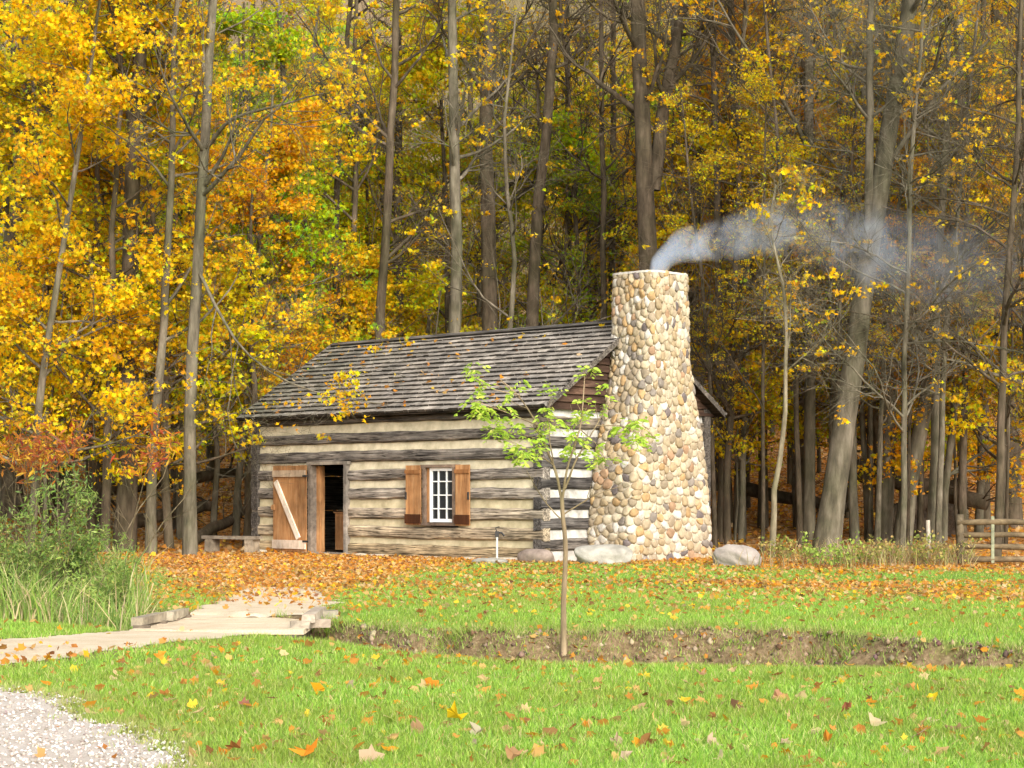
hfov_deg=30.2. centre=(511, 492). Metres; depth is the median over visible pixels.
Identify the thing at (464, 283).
maple tree
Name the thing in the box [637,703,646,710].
fallen leaf
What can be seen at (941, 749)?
fallen leaf
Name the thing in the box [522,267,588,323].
sapling
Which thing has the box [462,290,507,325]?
sapling
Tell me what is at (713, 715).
fallen leaf
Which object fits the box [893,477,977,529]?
fallen log
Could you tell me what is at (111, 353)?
maple tree
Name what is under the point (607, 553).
boulder
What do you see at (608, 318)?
sapling
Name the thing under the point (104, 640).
path
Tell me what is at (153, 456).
sumac
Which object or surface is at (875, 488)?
forest tree
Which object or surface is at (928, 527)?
marker stake
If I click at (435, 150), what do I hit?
maple tree
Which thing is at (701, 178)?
forest tree
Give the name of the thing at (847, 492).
maple tree
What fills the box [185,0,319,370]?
tree
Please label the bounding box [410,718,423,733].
fallen leaf
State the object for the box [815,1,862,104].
maple tree
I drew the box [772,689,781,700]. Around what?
fallen leaf
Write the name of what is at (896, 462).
maple tree
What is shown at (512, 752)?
fallen leaf
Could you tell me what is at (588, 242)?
maple tree
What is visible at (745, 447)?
sapling
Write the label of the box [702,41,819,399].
forest tree
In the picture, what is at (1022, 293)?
bare tree
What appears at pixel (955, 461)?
sapling
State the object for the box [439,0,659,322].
forest tree
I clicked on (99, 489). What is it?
tree
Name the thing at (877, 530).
forest tree
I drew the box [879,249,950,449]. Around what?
sapling
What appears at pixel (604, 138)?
maple tree
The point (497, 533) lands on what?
yard hydrant
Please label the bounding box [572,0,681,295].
forest tree
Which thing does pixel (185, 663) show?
fallen leaf
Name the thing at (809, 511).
forest tree
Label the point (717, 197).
tree
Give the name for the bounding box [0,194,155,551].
sapling
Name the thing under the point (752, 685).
fallen leaf
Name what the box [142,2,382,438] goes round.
maple tree
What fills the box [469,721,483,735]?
fallen leaf
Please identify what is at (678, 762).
fallen leaf
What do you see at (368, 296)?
maple tree
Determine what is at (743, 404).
maple tree
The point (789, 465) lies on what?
forest tree
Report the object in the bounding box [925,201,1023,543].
sapling
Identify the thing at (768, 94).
forest tree
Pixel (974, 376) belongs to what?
maple tree
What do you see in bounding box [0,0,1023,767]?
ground
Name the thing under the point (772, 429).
maple tree
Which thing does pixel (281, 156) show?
maple tree
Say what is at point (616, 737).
fallen leaf
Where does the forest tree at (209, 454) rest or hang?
on the ground at (864, 658)
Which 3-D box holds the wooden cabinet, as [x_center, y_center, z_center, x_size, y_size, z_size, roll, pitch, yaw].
[-3.797,0.873,43.940,0.480,0.875,0.460,0,0,43]
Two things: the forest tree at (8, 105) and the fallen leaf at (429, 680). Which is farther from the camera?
the forest tree at (8, 105)
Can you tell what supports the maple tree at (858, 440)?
on the ground at (864, 658)
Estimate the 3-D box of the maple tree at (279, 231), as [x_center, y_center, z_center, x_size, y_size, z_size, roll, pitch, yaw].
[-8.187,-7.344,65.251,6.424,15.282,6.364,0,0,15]
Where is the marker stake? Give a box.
[926,520,930,559]
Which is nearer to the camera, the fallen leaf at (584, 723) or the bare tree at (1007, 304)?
the fallen leaf at (584, 723)
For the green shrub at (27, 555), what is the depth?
21.67 m
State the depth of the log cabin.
40.45 m
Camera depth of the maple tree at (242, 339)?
46.23 m
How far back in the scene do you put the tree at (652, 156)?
49.80 m
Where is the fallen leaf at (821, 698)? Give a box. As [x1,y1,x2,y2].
[817,696,830,704]
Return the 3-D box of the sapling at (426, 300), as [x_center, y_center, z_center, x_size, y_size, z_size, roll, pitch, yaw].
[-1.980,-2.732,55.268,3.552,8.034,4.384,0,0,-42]
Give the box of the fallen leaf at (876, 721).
[868,712,887,725]
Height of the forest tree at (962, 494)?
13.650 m
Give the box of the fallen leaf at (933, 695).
[926,692,937,701]
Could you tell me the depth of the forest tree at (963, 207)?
48.24 m
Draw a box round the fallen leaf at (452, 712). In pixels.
[447,700,467,719]
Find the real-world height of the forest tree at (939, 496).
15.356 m
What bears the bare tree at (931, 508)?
on the ground at (864, 658)
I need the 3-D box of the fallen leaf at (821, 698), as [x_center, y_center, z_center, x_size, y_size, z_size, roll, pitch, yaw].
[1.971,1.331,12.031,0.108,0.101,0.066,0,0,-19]
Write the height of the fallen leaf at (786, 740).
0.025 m
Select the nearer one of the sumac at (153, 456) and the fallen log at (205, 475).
the sumac at (153, 456)
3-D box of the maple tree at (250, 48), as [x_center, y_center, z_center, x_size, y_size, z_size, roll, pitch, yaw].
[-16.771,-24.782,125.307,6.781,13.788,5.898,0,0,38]
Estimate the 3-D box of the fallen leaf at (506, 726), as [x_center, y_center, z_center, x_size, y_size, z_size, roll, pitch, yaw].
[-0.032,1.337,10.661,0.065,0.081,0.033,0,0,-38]
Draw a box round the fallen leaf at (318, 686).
[311,682,324,695]
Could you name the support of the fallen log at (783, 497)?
on the ground at (864, 658)
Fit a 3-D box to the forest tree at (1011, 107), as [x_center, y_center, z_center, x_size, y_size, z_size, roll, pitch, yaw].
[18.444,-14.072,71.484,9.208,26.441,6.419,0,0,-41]
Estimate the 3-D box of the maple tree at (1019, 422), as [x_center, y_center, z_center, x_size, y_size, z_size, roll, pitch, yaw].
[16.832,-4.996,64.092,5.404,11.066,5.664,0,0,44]
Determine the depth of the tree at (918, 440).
48.30 m
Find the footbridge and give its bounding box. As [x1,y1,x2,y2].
[130,607,337,639]
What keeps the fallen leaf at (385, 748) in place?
on the ground at (864, 658)
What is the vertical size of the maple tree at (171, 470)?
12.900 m
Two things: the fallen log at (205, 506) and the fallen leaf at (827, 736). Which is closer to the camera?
the fallen leaf at (827, 736)
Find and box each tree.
[0,0,66,188]
[0,0,66,219]
[0,0,86,520]
[0,0,93,525]
[0,0,143,540]
[0,0,211,552]
[0,0,268,552]
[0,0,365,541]
[0,1,11,234]
[0,7,234,540]
[0,15,85,506]
[0,58,142,455]
[0,131,95,397]
[0,169,31,250]
[5,36,222,495]
[15,0,318,548]
[32,1,253,529]
[46,0,264,551]
[51,0,310,552]
[60,0,349,539]
[68,0,431,554]
[70,138,185,415]
[83,119,240,491]
[89,2,177,451]
[105,0,300,529]
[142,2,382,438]
[143,60,378,542]
[147,0,327,483]
[152,0,338,242]
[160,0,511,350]
[166,0,322,504]
[171,220,242,535]
[181,187,344,546]
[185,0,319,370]
[199,61,351,447]
[202,136,348,427]
[226,32,271,97]
[227,80,445,510]
[262,0,507,338]
[264,60,332,285]
[264,120,382,351]
[265,0,417,510]
[266,0,352,283]
[266,3,358,243]
[269,83,445,355]
[285,94,471,338]
[286,0,533,337]
[294,42,392,271]
[301,0,369,94]
[318,181,370,291]
[331,157,444,333]
[334,105,513,340]
[347,0,555,334]
[348,46,417,227]
[349,3,417,209]
[356,166,472,332]
[364,0,612,334]
[367,0,548,307]
[374,0,597,330]
[385,0,567,332]
[391,0,443,150]
[396,0,729,334]
[419,86,558,332]
[430,0,631,320]
[432,91,558,323]
[433,79,517,215]
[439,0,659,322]
[454,361,660,655]
[461,0,556,296]
[463,0,617,326]
[478,38,541,186]
[492,86,637,328]
[496,3,712,322]
[497,0,635,321]
[500,82,637,324]
[519,0,690,320]
[520,40,636,256]
[521,0,754,269]
[525,0,663,305]
[528,148,666,317]
[547,63,634,306]
[564,0,794,368]
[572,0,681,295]
[572,33,748,366]
[585,0,877,543]
[592,30,734,343]
[594,0,858,490]
[596,10,822,372]
[597,108,767,408]
[601,0,803,541]
[616,0,693,240]
[616,13,670,132]
[618,0,688,100]
[618,37,879,522]
[621,0,854,542]
[647,0,799,371]
[651,81,751,547]
[652,0,1023,548]
[653,0,898,222]
[655,0,857,528]
[660,62,841,541]
[662,0,840,534]
[662,0,848,509]
[671,0,898,484]
[680,95,824,529]
[681,0,1018,541]
[689,0,903,529]
[691,68,832,550]
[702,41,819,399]
[702,114,797,437]
[705,0,919,546]
[712,147,888,556]
[725,110,901,436]
[732,0,1023,552]
[741,0,1023,556]
[749,200,799,516]
[755,61,920,424]
[756,7,799,132]
[767,42,901,443]
[767,66,954,495]
[770,0,977,544]
[779,0,1005,542]
[781,92,991,517]
[784,0,941,540]
[784,0,1023,555]
[784,90,823,472]
[786,7,991,470]
[787,0,859,111]
[804,50,972,546]
[814,29,905,342]
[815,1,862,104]
[815,9,993,437]
[817,6,1008,541]
[817,33,951,494]
[821,0,1023,545]
[822,0,1023,418]
[825,0,1023,545]
[837,0,1010,518]
[849,0,928,57]
[857,184,903,511]
[871,152,969,549]
[874,55,1023,543]
[875,4,1023,543]
[891,90,996,483]
[895,0,1011,462]
[900,30,1023,460]
[901,45,1008,475]
[915,44,1023,444]
[917,0,990,529]
[927,0,990,59]
[929,13,1022,543]
[934,0,1023,325]
[958,1,1014,531]
[963,0,1011,455]
[969,0,1023,528]
[972,396,1022,439]
[981,164,1023,445]
[989,387,1022,429]
[989,392,1023,490]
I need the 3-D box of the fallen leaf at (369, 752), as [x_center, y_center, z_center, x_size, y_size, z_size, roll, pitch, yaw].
[-0.696,1.337,9.459,0.041,0.174,0.185,0,0,42]
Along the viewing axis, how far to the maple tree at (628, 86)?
61.71 m
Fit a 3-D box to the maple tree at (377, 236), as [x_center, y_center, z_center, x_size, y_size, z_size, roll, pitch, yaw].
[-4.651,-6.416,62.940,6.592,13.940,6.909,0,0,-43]
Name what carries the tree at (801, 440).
on the ground at (864, 658)
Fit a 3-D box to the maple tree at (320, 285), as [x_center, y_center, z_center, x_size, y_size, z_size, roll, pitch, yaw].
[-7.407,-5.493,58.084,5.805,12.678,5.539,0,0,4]
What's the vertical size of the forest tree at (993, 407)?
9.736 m
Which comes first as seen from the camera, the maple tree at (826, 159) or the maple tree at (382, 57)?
the maple tree at (826, 159)
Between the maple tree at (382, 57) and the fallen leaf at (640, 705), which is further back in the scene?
the maple tree at (382, 57)
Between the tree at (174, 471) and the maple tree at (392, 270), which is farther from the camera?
the maple tree at (392, 270)
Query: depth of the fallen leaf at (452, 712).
10.99 m
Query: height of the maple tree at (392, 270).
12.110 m
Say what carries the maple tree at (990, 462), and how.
on the ground at (864, 658)
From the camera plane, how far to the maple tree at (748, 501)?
57.45 m
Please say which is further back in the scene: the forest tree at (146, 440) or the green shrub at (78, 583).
the forest tree at (146, 440)
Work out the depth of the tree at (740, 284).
52.23 m
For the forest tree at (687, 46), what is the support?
on the ground at (864, 658)
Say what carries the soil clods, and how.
on the ground at (864, 658)
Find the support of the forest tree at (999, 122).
on the ground at (864, 658)
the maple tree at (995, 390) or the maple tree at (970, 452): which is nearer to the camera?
the maple tree at (995, 390)
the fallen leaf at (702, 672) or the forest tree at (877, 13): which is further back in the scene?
the forest tree at (877, 13)
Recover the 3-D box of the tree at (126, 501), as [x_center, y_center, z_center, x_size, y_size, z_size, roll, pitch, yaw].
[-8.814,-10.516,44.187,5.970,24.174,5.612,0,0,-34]
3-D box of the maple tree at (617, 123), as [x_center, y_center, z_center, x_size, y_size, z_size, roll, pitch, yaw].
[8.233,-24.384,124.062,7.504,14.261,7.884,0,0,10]
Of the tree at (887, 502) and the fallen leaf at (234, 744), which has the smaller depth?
the fallen leaf at (234, 744)
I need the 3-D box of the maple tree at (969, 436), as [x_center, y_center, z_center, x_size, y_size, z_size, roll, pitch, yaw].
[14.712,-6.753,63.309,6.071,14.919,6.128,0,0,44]
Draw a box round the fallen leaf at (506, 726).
[500,724,511,732]
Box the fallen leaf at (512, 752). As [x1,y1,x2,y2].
[505,745,523,759]
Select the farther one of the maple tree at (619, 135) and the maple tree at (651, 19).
the maple tree at (651, 19)
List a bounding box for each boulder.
[574,544,632,563]
[712,544,761,565]
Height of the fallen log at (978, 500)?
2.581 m
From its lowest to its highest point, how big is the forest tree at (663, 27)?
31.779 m
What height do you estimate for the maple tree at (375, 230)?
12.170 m
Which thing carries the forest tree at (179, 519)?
on the ground at (864, 658)
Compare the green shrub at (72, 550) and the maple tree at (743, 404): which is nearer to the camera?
the green shrub at (72, 550)
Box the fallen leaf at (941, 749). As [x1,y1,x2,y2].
[931,746,948,755]
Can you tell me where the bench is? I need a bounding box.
[201,535,262,551]
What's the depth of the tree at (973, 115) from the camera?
54.80 m
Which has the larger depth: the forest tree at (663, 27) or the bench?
the forest tree at (663, 27)
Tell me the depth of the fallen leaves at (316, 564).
27.99 m
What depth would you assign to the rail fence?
36.45 m
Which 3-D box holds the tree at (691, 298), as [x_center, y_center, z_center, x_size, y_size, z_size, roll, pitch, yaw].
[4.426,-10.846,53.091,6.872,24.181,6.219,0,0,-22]
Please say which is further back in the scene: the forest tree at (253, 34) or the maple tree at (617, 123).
the maple tree at (617, 123)
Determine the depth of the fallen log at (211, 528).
48.84 m
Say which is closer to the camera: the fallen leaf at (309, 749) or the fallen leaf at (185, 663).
the fallen leaf at (309, 749)
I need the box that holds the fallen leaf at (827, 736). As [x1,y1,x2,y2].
[823,729,832,744]
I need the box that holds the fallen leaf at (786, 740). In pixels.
[781,738,792,743]
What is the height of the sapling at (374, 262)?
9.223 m
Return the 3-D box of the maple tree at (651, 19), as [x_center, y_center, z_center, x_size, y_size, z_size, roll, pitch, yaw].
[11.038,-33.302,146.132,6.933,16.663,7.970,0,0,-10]
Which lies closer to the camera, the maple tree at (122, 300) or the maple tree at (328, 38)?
the maple tree at (122, 300)
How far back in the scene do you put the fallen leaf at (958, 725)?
10.71 m
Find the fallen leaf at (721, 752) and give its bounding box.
[712,749,722,758]
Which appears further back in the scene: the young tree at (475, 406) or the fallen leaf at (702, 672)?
the young tree at (475, 406)
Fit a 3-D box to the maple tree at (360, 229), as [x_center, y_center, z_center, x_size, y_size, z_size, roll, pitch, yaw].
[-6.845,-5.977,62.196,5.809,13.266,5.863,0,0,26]
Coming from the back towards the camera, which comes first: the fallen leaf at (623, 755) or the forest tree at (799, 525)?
the forest tree at (799, 525)
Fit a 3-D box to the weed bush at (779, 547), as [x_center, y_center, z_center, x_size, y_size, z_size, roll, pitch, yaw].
[5.458,1.135,37.441,1.235,0.661,1.352,0,0,0]
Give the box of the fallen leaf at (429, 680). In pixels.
[425,677,442,687]
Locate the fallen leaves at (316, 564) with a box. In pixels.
[0,416,1023,767]
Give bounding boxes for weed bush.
[758,534,817,564]
[792,527,864,567]
[832,533,894,563]
[878,527,931,562]
[906,530,981,565]
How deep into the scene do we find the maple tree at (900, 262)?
64.41 m
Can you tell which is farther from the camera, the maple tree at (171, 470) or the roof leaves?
the maple tree at (171, 470)
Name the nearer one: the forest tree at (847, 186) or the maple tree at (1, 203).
the forest tree at (847, 186)
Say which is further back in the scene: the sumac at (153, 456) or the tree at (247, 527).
the tree at (247, 527)
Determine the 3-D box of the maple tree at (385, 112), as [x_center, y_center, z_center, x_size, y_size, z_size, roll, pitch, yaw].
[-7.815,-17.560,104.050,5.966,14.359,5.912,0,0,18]
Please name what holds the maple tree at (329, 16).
on the ground at (864, 658)
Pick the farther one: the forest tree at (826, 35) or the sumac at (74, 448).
the forest tree at (826, 35)
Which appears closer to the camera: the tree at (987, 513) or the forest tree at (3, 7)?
the tree at (987, 513)
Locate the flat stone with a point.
(479, 560)
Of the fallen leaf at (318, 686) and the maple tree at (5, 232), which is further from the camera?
the maple tree at (5, 232)
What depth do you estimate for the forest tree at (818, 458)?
70.36 m
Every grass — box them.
[0,539,179,630]
[0,559,1023,767]
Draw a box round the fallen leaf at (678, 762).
[668,760,686,765]
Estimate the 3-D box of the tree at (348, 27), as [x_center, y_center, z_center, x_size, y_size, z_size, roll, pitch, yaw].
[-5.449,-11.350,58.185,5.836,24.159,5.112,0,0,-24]
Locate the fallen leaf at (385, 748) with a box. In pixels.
[381,745,397,750]
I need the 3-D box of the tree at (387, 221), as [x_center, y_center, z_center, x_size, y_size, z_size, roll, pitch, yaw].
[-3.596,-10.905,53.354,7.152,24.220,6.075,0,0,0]
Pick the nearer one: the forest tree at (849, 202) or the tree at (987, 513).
the forest tree at (849, 202)
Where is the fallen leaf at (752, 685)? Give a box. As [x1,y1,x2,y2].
[746,682,757,688]
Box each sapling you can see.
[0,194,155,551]
[3,272,118,518]
[86,256,184,452]
[171,298,261,506]
[208,228,360,409]
[308,219,399,352]
[395,261,467,336]
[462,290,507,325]
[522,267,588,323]
[587,303,611,320]
[659,241,730,364]
[706,278,802,541]
[736,259,864,448]
[862,205,1017,533]
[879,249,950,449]
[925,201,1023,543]
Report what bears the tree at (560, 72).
on the ground at (864, 658)
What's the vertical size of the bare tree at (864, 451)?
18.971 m
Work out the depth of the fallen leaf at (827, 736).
10.16 m
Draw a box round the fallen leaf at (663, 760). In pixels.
[661,755,674,762]
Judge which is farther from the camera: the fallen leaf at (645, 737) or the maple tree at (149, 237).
the maple tree at (149, 237)
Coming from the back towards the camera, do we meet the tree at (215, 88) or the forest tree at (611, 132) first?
the forest tree at (611, 132)
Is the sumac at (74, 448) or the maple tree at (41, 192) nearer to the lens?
the sumac at (74, 448)
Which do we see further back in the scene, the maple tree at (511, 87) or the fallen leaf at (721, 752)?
the maple tree at (511, 87)
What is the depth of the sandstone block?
38.29 m
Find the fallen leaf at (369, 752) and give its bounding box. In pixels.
[359,744,384,764]
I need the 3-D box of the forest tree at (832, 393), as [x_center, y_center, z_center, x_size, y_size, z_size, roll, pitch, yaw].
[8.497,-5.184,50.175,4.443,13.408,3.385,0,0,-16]
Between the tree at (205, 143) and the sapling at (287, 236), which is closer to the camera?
the tree at (205, 143)
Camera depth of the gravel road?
10.36 m
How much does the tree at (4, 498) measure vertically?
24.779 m
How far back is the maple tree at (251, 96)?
56.75 m
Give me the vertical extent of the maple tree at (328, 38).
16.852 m
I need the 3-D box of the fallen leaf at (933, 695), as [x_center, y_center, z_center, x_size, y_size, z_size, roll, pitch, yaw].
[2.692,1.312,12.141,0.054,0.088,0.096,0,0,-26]
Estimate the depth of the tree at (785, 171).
40.44 m
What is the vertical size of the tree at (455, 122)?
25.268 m
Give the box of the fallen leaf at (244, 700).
[238,697,250,706]
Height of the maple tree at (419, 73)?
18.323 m
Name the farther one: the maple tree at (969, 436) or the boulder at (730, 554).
the maple tree at (969, 436)
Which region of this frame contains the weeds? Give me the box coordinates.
[709,536,982,568]
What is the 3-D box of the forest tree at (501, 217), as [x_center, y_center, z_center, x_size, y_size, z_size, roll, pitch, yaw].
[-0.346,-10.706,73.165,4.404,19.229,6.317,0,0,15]
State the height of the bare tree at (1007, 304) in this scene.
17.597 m
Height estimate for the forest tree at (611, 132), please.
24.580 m
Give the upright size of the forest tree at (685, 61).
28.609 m
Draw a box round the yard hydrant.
[495,526,504,557]
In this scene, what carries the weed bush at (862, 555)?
on the ground at (864, 658)
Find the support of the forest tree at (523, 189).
on the ground at (864, 658)
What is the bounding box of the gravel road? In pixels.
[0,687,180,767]
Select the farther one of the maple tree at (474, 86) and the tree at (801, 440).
the maple tree at (474, 86)
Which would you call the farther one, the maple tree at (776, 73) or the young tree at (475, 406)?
the maple tree at (776, 73)
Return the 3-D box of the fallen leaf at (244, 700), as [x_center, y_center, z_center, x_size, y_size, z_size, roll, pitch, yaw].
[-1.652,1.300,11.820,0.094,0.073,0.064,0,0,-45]
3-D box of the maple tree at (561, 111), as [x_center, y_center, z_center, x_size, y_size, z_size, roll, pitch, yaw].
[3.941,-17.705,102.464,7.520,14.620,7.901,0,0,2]
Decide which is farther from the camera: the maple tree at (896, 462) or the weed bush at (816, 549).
the maple tree at (896, 462)
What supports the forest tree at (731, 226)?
on the ground at (864, 658)
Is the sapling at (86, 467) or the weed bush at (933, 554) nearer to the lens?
the weed bush at (933, 554)
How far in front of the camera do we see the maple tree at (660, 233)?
51.94 m
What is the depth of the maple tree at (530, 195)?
63.74 m
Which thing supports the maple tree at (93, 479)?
on the ground at (864, 658)
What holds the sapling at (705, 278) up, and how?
on the ground at (864, 658)
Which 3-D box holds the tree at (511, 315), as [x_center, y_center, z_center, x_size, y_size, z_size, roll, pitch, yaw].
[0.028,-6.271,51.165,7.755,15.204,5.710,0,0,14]
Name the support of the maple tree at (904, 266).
on the ground at (864, 658)
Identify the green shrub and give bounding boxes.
[0,458,128,618]
[0,518,142,621]
[40,556,169,627]
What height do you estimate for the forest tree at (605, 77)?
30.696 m
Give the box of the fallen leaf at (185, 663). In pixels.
[182,661,194,668]
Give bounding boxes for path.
[0,587,344,664]
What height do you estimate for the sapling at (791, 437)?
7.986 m
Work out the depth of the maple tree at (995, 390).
49.79 m
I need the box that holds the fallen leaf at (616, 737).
[610,732,622,743]
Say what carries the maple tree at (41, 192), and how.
on the ground at (864, 658)
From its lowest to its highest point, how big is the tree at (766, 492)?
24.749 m
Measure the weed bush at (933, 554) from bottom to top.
0.762 m
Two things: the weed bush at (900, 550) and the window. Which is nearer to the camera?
the weed bush at (900, 550)
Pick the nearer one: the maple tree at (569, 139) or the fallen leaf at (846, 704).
the fallen leaf at (846, 704)
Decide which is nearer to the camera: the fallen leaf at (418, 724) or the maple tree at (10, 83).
the fallen leaf at (418, 724)
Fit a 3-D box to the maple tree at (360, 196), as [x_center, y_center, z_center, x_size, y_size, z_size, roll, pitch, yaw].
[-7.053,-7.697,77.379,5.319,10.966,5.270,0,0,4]
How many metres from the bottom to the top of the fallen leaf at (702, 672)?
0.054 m
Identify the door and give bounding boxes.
[271,465,307,551]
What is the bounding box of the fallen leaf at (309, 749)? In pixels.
[288,738,317,755]
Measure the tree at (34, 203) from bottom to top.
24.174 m
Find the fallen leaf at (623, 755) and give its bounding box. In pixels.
[619,751,631,761]
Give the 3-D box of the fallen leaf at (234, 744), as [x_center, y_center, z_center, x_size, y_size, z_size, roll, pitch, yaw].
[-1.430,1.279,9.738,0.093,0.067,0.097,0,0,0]
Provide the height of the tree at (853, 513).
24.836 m
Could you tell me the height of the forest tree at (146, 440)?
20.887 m
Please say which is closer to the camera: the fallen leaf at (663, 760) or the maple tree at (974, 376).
the fallen leaf at (663, 760)
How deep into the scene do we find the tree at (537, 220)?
54.90 m
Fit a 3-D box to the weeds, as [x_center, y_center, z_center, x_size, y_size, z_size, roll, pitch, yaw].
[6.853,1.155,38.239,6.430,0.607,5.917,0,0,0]
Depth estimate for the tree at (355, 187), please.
55.95 m
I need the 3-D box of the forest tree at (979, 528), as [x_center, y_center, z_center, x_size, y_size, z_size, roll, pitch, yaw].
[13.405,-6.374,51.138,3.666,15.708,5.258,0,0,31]
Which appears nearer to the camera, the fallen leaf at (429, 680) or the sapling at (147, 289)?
the fallen leaf at (429, 680)
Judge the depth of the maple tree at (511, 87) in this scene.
125.11 m
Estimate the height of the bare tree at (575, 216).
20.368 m
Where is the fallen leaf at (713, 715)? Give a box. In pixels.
[707,712,715,721]
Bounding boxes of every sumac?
[0,408,202,571]
[0,410,93,556]
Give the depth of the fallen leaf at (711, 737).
10.11 m
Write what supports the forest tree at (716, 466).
on the ground at (864, 658)
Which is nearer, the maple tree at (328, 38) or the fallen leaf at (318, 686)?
the fallen leaf at (318, 686)
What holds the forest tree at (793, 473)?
on the ground at (864, 658)
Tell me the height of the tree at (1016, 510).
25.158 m
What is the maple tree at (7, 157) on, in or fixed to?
on the ground at (864, 658)
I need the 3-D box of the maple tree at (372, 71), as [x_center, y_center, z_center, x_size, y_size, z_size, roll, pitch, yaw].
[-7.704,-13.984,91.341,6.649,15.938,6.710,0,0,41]
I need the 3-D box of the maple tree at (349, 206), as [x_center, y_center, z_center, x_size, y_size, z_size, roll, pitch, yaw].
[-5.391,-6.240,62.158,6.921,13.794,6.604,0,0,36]
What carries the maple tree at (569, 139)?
on the ground at (864, 658)
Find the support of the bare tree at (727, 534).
on the ground at (864, 658)
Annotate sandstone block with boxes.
[517,549,554,562]
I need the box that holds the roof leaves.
[253,323,604,412]
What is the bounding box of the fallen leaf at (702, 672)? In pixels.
[695,668,705,674]
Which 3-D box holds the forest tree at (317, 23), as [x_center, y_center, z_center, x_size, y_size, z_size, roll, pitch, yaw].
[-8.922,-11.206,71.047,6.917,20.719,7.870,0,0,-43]
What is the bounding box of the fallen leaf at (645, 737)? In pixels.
[640,732,656,747]
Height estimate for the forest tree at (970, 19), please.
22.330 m
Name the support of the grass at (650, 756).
on the ground at (864, 658)
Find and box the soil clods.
[310,622,1022,667]
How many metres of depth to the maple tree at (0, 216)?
93.20 m
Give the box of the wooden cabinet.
[333,512,342,549]
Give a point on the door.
(289, 507)
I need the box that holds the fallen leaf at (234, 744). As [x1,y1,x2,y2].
[225,735,241,749]
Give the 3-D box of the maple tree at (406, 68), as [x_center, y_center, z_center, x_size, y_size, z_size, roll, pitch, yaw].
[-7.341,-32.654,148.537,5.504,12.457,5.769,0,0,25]
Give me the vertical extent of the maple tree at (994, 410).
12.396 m
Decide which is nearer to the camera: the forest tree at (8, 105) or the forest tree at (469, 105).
the forest tree at (8, 105)
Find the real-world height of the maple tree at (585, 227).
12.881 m
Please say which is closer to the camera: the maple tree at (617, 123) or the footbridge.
the footbridge
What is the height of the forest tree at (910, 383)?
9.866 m
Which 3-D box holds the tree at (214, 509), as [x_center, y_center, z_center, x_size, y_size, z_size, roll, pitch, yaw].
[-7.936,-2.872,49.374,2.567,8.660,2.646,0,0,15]
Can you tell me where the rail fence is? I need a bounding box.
[956,514,1023,563]
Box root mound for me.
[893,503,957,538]
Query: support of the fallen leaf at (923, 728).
on the ground at (864, 658)
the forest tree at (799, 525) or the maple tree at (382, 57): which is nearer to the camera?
the forest tree at (799, 525)
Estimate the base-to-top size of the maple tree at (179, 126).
14.180 m
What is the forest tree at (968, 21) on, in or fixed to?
on the ground at (864, 658)
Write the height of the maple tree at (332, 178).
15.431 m
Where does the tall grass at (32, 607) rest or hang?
on the ground at (864, 658)
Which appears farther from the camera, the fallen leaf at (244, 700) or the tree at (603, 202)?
the tree at (603, 202)
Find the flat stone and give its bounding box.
[472,558,507,562]
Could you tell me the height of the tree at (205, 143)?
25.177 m
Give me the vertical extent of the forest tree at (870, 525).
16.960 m
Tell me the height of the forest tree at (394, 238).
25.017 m
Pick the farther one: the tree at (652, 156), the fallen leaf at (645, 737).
the tree at (652, 156)
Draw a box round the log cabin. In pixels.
[236,269,726,560]
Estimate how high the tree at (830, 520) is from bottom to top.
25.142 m
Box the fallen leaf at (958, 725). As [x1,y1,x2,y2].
[944,722,972,731]
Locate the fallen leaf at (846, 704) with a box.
[841,701,851,711]
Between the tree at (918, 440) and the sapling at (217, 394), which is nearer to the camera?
the tree at (918, 440)
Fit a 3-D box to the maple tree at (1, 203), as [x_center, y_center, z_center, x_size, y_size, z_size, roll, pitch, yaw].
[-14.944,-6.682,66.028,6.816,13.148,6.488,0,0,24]
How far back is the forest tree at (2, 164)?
55.41 m
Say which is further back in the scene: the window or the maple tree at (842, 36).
the maple tree at (842, 36)
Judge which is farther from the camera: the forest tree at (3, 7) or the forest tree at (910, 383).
the forest tree at (3, 7)
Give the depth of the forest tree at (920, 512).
49.55 m
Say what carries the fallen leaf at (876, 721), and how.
on the ground at (864, 658)
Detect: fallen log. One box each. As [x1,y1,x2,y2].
[15,434,237,511]
[137,491,211,528]
[198,483,244,543]
[746,465,862,514]
[848,450,1023,539]
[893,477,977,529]
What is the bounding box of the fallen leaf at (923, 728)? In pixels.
[915,726,930,730]
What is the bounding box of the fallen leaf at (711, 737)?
[707,732,721,746]
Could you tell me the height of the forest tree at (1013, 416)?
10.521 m
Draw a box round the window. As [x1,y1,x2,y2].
[421,464,460,525]
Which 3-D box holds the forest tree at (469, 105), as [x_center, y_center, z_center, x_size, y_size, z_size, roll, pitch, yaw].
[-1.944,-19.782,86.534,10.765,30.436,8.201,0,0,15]
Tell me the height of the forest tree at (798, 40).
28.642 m
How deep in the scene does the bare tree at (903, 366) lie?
40.53 m
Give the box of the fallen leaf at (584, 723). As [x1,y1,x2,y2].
[582,719,589,729]
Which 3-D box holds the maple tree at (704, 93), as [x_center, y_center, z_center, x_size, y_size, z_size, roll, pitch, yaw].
[7.051,-5.985,54.559,7.452,14.512,7.092,0,0,18]
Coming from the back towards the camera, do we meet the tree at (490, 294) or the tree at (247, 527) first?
the tree at (490, 294)

